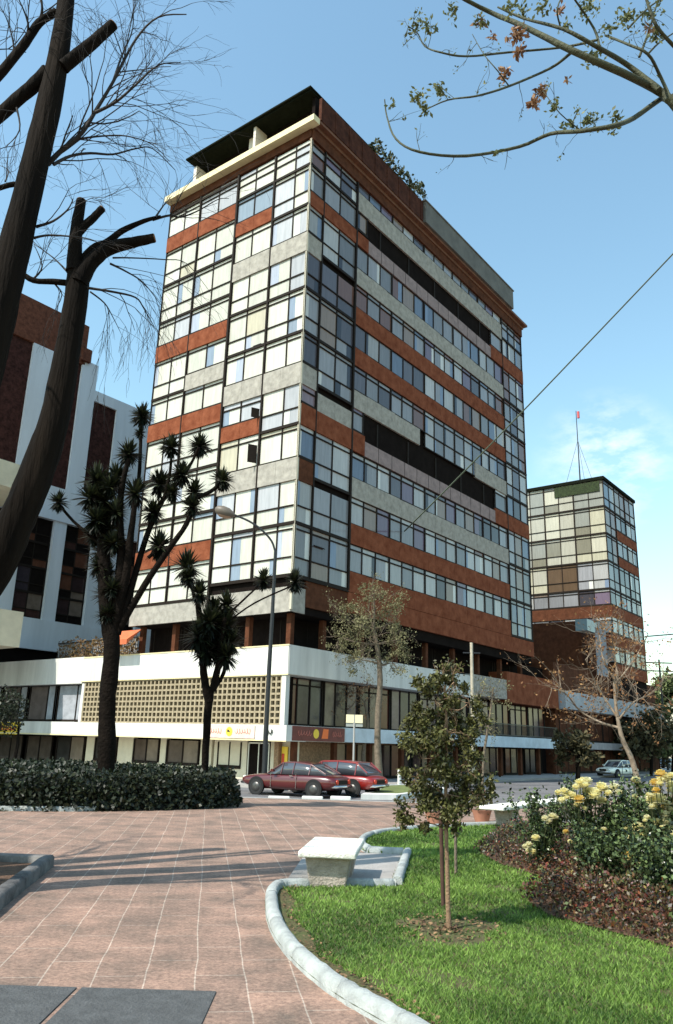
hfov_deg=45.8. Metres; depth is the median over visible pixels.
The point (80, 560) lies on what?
window
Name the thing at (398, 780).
bollard
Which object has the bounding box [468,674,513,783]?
street tree
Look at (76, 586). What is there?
window
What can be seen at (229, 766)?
shop window
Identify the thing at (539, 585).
window
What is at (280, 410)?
window
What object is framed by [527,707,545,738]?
podium window
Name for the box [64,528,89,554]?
window
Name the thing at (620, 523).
window
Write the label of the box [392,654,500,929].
sapling
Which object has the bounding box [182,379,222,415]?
window
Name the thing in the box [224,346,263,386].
window
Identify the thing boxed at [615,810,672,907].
rose bush
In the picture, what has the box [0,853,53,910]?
kerb
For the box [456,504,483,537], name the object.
window
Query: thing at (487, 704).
podium window
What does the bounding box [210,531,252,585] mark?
window
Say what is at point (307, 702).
podium window
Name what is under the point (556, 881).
bedding plants
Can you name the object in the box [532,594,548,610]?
window
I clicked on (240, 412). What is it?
window
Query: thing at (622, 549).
window
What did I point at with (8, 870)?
bed soil
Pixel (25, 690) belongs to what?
podium window
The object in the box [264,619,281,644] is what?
recessed window
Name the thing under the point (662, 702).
utility pole
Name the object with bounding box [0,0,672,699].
sky
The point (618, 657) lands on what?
window
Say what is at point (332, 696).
podium window
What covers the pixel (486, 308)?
window
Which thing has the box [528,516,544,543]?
window
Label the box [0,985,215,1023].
slate path
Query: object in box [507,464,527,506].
window
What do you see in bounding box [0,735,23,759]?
shop window
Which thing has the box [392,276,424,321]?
window
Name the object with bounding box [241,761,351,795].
parked car
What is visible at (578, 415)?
antenna mast
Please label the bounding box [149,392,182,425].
window
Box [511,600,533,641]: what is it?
window
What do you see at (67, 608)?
window
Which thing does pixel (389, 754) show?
shop window
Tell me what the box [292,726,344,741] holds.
shop sign
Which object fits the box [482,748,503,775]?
shop window
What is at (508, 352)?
window
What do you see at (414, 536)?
window
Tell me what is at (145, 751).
shop window
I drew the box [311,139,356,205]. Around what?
window
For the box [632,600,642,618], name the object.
window
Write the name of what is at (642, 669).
window
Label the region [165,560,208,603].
window
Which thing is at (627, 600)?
window
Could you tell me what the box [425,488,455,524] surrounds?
window
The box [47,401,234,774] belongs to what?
yucca tree
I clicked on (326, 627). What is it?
recessed window
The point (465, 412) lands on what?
window
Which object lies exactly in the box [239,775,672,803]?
road
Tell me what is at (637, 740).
street tree
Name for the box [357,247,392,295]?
window
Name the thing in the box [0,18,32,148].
bare tree
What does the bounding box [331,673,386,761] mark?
street tree
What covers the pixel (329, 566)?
window
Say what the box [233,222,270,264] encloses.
window
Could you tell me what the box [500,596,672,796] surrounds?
street tree
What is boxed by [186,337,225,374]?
window
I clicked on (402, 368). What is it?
window
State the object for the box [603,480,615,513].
window
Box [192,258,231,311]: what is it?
window
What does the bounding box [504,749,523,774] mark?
shop window
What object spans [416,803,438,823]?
flower pot
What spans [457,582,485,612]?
window
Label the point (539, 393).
overhead cable
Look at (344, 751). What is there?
shop window
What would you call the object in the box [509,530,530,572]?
window
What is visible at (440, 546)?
window
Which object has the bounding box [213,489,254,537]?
window
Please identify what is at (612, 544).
window
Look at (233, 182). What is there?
window
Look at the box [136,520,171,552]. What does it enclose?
window
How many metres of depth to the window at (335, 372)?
48.44 m
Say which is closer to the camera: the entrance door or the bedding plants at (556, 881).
the bedding plants at (556, 881)
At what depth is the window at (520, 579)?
65.61 m
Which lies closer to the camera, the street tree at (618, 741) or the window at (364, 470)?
the window at (364, 470)
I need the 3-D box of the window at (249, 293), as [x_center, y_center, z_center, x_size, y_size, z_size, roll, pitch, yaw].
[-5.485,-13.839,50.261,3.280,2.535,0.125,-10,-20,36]
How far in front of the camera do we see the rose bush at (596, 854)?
9.07 m
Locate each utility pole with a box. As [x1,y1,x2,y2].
[463,643,479,772]
[646,659,672,769]
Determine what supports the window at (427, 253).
in the apartment tower at (344, 389)
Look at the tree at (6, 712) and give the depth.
37.11 m
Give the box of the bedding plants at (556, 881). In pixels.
[473,815,672,944]
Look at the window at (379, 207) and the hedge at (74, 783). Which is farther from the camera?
the window at (379, 207)
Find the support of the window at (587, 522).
in the apartment tower at (582, 540)
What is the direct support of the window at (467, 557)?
in the apartment tower at (344, 389)
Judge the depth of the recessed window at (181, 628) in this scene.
49.48 m
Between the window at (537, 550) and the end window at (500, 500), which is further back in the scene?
the window at (537, 550)
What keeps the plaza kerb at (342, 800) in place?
on the road
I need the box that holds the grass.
[283,822,672,1023]
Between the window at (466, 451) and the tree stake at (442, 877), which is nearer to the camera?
the tree stake at (442, 877)
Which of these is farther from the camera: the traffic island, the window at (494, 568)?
the window at (494, 568)
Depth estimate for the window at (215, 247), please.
53.68 m
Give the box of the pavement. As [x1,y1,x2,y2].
[237,767,670,790]
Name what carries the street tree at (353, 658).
on the road
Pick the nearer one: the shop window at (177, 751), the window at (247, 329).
the shop window at (177, 751)
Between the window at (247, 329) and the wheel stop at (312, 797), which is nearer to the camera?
the wheel stop at (312, 797)
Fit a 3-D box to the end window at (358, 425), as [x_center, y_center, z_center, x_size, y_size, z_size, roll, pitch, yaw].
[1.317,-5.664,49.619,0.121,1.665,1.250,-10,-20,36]
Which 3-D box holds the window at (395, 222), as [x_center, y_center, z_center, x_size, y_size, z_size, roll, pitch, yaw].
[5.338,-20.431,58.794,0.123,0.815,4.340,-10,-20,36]
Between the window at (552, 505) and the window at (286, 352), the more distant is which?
the window at (552, 505)
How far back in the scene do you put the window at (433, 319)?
60.71 m
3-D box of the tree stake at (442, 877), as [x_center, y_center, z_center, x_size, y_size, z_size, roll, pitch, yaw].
[1.097,3.604,8.282,0.062,0.957,0.043,2,-16,0]
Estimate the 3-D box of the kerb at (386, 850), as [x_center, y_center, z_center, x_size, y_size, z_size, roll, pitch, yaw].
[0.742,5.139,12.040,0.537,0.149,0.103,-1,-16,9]
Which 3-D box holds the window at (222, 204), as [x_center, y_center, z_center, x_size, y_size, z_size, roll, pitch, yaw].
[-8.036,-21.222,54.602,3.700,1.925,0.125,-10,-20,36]
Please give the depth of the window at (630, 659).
85.54 m
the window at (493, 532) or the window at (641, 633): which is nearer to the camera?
the window at (493, 532)
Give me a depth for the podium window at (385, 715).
48.31 m
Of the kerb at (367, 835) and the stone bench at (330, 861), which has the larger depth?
the kerb at (367, 835)
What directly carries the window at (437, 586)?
in the apartment tower at (344, 389)
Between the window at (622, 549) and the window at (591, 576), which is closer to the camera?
the window at (591, 576)
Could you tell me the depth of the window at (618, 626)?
83.70 m
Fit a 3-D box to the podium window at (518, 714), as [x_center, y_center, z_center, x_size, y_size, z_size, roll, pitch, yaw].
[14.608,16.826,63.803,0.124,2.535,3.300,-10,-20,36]
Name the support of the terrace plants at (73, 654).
on the apartment tower at (344, 389)
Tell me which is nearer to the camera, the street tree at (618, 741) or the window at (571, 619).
the street tree at (618, 741)
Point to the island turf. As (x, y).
(396, 788)
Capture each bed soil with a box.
[0,862,30,884]
[481,826,672,946]
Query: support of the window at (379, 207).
in the apartment tower at (344, 389)
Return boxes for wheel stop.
[268,796,289,797]
[302,796,322,798]
[330,796,350,799]
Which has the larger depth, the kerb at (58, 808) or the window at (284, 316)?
the window at (284, 316)
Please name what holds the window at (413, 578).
in the apartment tower at (344, 389)
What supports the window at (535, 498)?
in the apartment tower at (582, 540)
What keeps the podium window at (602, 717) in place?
in the apartment tower at (582, 540)
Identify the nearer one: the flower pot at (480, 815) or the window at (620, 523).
the flower pot at (480, 815)
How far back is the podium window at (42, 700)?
54.01 m
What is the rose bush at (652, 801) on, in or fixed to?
on the bed soil at (615, 928)
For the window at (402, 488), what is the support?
in the apartment tower at (344, 389)
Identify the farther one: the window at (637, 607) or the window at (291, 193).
the window at (637, 607)
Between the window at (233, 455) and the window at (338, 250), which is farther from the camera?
the window at (338, 250)
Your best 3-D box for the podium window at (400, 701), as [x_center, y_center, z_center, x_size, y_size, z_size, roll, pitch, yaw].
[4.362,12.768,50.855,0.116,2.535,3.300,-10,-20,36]
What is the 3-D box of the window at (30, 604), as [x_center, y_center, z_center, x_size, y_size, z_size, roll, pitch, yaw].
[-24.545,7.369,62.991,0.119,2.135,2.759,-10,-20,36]
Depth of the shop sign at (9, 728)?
54.06 m
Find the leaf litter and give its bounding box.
[281,884,506,1022]
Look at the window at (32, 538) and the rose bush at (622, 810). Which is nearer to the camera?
the rose bush at (622, 810)
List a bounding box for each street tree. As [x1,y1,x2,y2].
[319,567,422,775]
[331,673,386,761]
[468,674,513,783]
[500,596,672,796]
[551,722,604,780]
[610,718,656,762]
[619,699,672,775]
[644,697,672,771]
[649,665,672,767]
[657,718,672,765]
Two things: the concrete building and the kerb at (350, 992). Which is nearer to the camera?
the kerb at (350, 992)
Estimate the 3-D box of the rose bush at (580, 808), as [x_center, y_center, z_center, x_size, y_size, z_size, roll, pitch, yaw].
[3.405,4.109,10.476,1.278,1.310,1.303,2,-16,0]
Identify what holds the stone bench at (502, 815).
on the plaza
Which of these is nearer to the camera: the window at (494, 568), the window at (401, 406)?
the window at (401, 406)
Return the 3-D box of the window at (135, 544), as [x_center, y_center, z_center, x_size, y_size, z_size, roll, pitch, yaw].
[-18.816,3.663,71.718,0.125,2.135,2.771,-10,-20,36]
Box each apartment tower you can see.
[0,85,558,778]
[526,476,663,773]
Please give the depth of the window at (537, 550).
89.20 m
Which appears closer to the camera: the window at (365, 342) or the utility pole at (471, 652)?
the utility pole at (471, 652)
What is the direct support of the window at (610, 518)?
in the apartment tower at (582, 540)
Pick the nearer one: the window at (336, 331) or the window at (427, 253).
the window at (336, 331)
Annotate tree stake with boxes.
[439,811,444,905]
[454,835,456,873]
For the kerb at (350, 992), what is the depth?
5.54 m
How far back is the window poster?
41.19 m
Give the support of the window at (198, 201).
in the apartment tower at (344, 389)
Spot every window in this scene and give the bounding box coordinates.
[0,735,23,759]
[2,687,28,720]
[12,591,42,618]
[14,565,46,595]
[19,543,49,570]
[24,736,53,761]
[26,686,57,721]
[29,517,52,545]
[54,685,81,721]
[54,736,85,763]
[56,598,83,624]
[58,574,85,602]
[61,552,88,578]
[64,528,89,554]
[93,738,118,761]
[116,540,136,565]
[131,567,166,607]
[131,739,159,763]
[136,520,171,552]
[138,477,172,526]
[143,434,178,483]
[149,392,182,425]
[151,352,186,401]
[153,628,181,652]
[157,313,189,347]
[159,276,192,324]
[162,239,196,288]
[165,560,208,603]
[165,740,199,765]
[167,203,199,238]
[170,198,199,217]
[171,512,212,545]
[173,466,215,519]
[178,422,219,471]
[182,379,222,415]
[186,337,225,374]
[189,297,228,334]
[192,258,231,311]
[195,220,234,273]
[199,183,236,221]
[201,178,237,200]
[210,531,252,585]
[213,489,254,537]
[216,742,241,768]
[219,435,257,472]
[221,396,260,428]
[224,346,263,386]
[226,304,265,358]
[229,268,267,317]
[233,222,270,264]
[236,185,272,224]
[238,159,274,201]
[251,523,293,580]
[255,479,295,530]
[258,424,298,465]
[260,383,300,434]
[264,331,302,373]
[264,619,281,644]
[266,288,304,344]
[268,252,305,301]
[271,206,307,246]
[273,165,309,220]
[275,138,311,182]
[291,678,323,726]
[293,523,347,590]
[295,479,348,541]
[304,290,353,362]
[306,250,354,321]
[310,165,356,228]
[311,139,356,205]
[315,433,350,494]
[318,343,352,405]
[322,682,358,727]
[323,218,355,281]
[326,627,354,650]
[337,744,365,761]
[350,544,389,582]
[351,497,389,538]
[352,452,390,494]
[353,408,363,435]
[354,366,391,411]
[355,325,391,371]
[356,285,391,332]
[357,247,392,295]
[358,212,367,238]
[358,686,389,729]
[359,185,392,223]
[372,745,397,778]
[390,471,424,509]
[390,513,425,551]
[390,558,425,593]
[390,690,418,731]
[391,389,424,432]
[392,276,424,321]
[392,312,424,356]
[392,350,424,393]
[393,216,424,253]
[404,750,426,777]
[419,694,443,731]
[424,411,455,464]
[425,248,452,279]
[425,303,453,345]
[425,338,453,378]
[425,374,454,414]
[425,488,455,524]
[425,528,456,563]
[426,571,456,603]
[448,698,468,733]
[453,274,477,302]
[453,326,479,366]
[454,361,479,398]
[454,394,480,431]
[455,430,481,476]
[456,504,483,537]
[456,542,484,574]
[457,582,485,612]
[458,748,476,775]
[468,700,490,735]
[478,298,500,324]
[479,348,502,384]
[480,381,503,415]
[481,414,504,447]
[482,448,505,480]
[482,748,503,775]
[483,517,507,548]
[484,554,508,583]
[485,592,510,620]
[489,330,501,353]
[490,702,510,736]
[494,489,506,513]
[502,321,521,355]
[503,340,522,371]
[503,369,523,414]
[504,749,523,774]
[505,401,525,444]
[506,432,526,475]
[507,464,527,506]
[508,497,528,525]
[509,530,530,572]
[509,705,528,737]
[510,565,531,606]
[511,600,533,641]
[524,749,542,774]
[527,490,543,517]
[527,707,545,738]
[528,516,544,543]
[529,541,546,568]
[530,568,547,595]
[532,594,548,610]
[543,485,573,514]
[544,511,574,540]
[546,538,576,567]
[547,564,577,593]
[548,592,578,609]
[549,619,574,622]
[558,711,574,739]
[561,756,575,773]
[572,479,603,510]
[574,507,605,536]
[574,714,588,732]
[575,534,607,563]
[577,561,609,591]
[578,589,610,606]
[585,617,612,633]
[589,717,602,742]
[602,717,615,743]
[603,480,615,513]
[604,506,617,539]
[606,533,619,566]
[607,646,614,662]
[608,561,621,593]
[610,589,622,609]
[612,617,623,636]
[614,489,625,520]
[615,646,626,665]
[616,515,626,536]
[618,541,628,562]
[619,567,631,598]
[621,594,632,613]
[623,621,634,640]
[624,497,635,527]
[625,649,636,668]
[626,522,636,542]
[628,547,638,568]
[630,573,641,603]
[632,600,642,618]
[634,626,644,644]
[636,654,646,671]
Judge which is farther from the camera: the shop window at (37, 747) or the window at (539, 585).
the window at (539, 585)
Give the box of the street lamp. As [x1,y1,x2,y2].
[215,505,276,772]
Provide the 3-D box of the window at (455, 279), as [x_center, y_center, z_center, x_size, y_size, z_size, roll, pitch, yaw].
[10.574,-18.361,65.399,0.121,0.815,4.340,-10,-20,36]
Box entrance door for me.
[247,742,270,774]
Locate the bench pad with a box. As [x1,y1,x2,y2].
[288,853,400,878]
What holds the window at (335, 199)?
in the apartment tower at (344, 389)
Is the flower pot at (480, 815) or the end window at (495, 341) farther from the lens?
the end window at (495, 341)
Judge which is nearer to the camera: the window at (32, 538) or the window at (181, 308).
the window at (181, 308)
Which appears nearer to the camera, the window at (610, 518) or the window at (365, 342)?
the window at (365, 342)
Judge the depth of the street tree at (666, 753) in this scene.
80.89 m
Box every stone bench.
[298,837,363,886]
[479,798,585,825]
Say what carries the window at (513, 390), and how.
in the apartment tower at (344, 389)
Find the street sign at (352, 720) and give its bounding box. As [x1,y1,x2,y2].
[346,714,362,759]
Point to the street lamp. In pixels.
(224, 512)
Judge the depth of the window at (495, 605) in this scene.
61.61 m
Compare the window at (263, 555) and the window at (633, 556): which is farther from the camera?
the window at (633, 556)
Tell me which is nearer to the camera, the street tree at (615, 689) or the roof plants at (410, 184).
the street tree at (615, 689)
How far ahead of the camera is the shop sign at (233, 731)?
41.73 m
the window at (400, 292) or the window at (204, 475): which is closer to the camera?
the window at (204, 475)
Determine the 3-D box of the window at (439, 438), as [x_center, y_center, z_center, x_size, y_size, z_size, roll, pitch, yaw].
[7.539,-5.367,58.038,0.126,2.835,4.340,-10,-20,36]
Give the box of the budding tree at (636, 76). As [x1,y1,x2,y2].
[384,0,672,172]
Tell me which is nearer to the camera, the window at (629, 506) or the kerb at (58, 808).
the kerb at (58, 808)
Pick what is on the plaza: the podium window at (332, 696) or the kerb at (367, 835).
the kerb at (367, 835)
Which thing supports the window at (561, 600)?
in the apartment tower at (582, 540)
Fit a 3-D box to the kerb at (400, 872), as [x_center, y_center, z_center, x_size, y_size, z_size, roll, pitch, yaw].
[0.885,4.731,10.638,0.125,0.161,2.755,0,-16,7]
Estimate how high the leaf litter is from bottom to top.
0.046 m
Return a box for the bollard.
[397,770,400,783]
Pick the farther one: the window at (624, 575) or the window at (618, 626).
the window at (624, 575)
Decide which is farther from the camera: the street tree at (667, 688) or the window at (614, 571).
the street tree at (667, 688)
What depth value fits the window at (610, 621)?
82.81 m
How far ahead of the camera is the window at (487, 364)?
67.32 m
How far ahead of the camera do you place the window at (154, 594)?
49.05 m
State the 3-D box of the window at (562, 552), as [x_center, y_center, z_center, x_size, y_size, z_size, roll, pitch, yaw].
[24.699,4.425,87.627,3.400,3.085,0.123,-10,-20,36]
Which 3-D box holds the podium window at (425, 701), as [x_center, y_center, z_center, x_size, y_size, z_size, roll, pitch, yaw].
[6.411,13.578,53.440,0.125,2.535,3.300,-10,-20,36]
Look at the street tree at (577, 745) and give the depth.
55.52 m
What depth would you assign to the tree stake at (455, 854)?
10.21 m
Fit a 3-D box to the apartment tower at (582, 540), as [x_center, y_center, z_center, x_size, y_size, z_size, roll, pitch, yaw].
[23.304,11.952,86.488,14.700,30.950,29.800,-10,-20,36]
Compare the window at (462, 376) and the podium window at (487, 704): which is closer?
the podium window at (487, 704)
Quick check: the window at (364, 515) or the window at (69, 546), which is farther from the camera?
the window at (69, 546)
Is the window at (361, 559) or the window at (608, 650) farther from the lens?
the window at (608, 650)
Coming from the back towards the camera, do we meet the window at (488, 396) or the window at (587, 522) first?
the window at (587, 522)
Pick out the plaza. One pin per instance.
(157, 899)
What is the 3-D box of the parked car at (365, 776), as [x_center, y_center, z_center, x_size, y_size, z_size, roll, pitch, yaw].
[-0.064,11.357,34.108,4.730,1.436,2.000,-8,-19,30]
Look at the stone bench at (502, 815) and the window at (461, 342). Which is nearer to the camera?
the stone bench at (502, 815)
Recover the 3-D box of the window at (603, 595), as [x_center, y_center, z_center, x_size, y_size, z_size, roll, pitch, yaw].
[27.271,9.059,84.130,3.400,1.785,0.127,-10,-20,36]
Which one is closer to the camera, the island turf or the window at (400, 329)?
the island turf
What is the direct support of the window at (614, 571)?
in the apartment tower at (582, 540)
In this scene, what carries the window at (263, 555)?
in the apartment tower at (344, 389)
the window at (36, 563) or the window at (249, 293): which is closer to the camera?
the window at (249, 293)
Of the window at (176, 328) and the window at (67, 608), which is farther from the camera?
the window at (67, 608)
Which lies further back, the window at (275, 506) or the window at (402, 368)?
the window at (402, 368)
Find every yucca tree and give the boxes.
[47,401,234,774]
[169,547,308,772]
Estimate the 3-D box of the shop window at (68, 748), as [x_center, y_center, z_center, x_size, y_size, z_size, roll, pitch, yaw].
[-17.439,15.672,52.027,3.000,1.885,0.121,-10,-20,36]
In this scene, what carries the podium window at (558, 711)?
in the apartment tower at (582, 540)
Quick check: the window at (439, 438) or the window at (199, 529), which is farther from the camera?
the window at (439, 438)
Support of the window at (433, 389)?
in the apartment tower at (344, 389)
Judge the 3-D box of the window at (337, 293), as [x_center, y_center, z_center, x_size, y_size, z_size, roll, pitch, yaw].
[-0.333,-13.926,49.439,0.125,2.535,4.950,-10,-20,36]
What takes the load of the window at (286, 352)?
in the apartment tower at (344, 389)
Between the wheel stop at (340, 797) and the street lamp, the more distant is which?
the street lamp
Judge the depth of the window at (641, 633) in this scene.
89.20 m
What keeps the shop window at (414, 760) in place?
in the apartment tower at (344, 389)
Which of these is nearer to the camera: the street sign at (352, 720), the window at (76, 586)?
the street sign at (352, 720)
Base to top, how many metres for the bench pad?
0.001 m
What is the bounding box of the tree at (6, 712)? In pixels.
[0,684,30,758]
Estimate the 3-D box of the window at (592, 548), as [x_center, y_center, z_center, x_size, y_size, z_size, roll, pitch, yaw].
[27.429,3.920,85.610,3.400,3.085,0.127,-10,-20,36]
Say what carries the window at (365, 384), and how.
in the apartment tower at (344, 389)
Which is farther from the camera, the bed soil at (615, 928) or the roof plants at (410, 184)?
the roof plants at (410, 184)
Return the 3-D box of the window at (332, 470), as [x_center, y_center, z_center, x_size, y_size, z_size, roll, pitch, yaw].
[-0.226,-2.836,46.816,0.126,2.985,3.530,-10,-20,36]
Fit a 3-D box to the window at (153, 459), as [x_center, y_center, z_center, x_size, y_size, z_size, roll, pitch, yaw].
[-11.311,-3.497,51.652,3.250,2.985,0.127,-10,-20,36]
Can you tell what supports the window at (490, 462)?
in the apartment tower at (344, 389)
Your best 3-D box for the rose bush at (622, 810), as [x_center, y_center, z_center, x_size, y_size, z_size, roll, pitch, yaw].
[3.655,4.107,9.825,1.126,1.679,0.993,2,-16,0]
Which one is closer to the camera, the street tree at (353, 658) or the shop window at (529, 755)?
the street tree at (353, 658)
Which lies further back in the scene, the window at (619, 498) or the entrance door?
the window at (619, 498)
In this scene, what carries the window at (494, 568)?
in the apartment tower at (344, 389)
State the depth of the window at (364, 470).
50.06 m
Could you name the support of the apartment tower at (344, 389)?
on the ground
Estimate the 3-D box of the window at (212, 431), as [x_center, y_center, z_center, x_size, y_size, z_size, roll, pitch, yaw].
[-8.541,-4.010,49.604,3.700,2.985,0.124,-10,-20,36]
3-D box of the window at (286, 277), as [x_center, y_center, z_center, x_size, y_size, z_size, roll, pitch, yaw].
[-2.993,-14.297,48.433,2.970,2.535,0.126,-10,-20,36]
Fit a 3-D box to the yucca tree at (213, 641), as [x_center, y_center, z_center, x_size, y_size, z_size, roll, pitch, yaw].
[-3.043,4.508,23.107,4.488,7.353,2.003,2,-16,0]
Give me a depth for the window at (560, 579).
86.80 m
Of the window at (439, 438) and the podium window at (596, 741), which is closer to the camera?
the window at (439, 438)
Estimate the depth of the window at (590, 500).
87.07 m
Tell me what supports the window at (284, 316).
in the apartment tower at (344, 389)
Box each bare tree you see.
[0,0,264,386]
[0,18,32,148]
[0,146,268,595]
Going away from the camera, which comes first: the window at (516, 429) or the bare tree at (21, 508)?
the bare tree at (21, 508)
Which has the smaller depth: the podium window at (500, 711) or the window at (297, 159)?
the window at (297, 159)
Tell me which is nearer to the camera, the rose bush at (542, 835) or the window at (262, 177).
the rose bush at (542, 835)
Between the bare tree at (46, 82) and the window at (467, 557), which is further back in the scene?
the window at (467, 557)
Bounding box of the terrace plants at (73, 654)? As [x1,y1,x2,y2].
[56,634,139,658]
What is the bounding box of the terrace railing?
[58,636,137,657]
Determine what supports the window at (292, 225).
in the apartment tower at (344, 389)
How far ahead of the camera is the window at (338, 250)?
50.85 m
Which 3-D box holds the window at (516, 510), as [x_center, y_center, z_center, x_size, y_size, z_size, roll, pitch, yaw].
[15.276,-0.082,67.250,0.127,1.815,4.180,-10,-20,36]
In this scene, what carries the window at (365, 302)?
in the apartment tower at (344, 389)
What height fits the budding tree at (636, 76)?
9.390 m
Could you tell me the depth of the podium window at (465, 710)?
57.11 m
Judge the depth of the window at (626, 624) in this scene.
86.42 m
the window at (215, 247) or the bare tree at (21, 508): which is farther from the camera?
the window at (215, 247)
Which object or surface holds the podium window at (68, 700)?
in the apartment tower at (344, 389)
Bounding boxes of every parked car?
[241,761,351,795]
[291,760,389,796]
[596,760,637,777]
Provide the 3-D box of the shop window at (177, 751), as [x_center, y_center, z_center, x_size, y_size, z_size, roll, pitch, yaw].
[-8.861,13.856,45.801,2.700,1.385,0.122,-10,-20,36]
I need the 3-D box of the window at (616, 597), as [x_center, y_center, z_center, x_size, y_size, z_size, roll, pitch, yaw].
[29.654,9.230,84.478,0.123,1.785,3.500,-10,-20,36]
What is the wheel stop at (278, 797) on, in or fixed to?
on the road
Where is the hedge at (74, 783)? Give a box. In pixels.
[0,757,243,811]
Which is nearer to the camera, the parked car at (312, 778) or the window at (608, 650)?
the parked car at (312, 778)
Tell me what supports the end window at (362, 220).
in the apartment tower at (344, 389)
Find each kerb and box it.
[0,806,95,811]
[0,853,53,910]
[243,793,670,804]
[265,878,429,1023]
[359,820,633,852]
[368,846,403,854]
[393,847,410,884]
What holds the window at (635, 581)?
in the apartment tower at (582, 540)
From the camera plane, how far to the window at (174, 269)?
55.73 m
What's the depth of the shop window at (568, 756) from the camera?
69.40 m
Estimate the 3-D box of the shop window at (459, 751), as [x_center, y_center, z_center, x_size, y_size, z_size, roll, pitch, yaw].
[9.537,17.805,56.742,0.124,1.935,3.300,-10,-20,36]
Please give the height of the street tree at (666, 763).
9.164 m
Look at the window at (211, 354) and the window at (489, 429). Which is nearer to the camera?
the window at (211, 354)
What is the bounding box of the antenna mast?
[567,411,591,479]
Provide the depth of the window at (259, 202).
52.15 m
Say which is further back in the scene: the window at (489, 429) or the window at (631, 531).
the window at (631, 531)
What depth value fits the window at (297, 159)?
50.79 m
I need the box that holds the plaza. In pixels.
[0,794,671,1023]
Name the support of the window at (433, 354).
in the apartment tower at (344, 389)
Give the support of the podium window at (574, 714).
in the apartment tower at (582, 540)
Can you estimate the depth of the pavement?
58.32 m
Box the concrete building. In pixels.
[0,294,150,661]
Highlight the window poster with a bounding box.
[281,747,287,762]
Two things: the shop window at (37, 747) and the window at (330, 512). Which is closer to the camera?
the window at (330, 512)
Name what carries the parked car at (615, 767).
on the road
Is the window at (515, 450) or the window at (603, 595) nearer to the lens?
the window at (515, 450)
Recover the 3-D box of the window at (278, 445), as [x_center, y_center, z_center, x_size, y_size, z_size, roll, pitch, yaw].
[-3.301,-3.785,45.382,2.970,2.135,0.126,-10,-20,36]
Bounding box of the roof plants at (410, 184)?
[368,137,427,199]
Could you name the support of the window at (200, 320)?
in the apartment tower at (344, 389)
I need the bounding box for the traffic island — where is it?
[361,784,443,799]
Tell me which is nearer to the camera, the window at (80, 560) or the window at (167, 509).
the window at (167, 509)
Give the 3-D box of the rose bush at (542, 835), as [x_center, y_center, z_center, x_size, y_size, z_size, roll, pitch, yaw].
[2.819,4.543,10.695,0.991,1.709,0.859,9,-18,-24]
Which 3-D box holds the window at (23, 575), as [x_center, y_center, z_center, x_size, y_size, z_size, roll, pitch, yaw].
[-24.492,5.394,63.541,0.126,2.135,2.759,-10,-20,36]
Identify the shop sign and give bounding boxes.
[0,722,20,734]
[210,725,254,738]
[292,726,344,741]
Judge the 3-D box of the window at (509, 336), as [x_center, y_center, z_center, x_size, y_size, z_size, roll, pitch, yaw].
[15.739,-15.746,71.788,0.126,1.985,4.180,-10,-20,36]
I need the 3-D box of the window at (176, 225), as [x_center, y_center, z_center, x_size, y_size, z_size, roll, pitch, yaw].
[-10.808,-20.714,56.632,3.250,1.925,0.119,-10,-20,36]
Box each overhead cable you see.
[404,253,672,531]
[648,634,672,636]
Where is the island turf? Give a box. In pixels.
[372,785,422,792]
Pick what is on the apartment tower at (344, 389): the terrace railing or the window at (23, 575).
the terrace railing
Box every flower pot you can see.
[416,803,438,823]
[470,790,498,821]
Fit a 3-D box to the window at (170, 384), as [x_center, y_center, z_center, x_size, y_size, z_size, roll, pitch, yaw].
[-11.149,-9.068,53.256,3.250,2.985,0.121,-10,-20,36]
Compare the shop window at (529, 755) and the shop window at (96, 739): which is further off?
the shop window at (529, 755)
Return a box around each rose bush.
[498,782,569,871]
[554,771,640,857]
[566,813,636,886]
[594,774,662,872]
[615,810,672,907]
[621,769,672,853]
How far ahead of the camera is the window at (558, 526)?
88.47 m

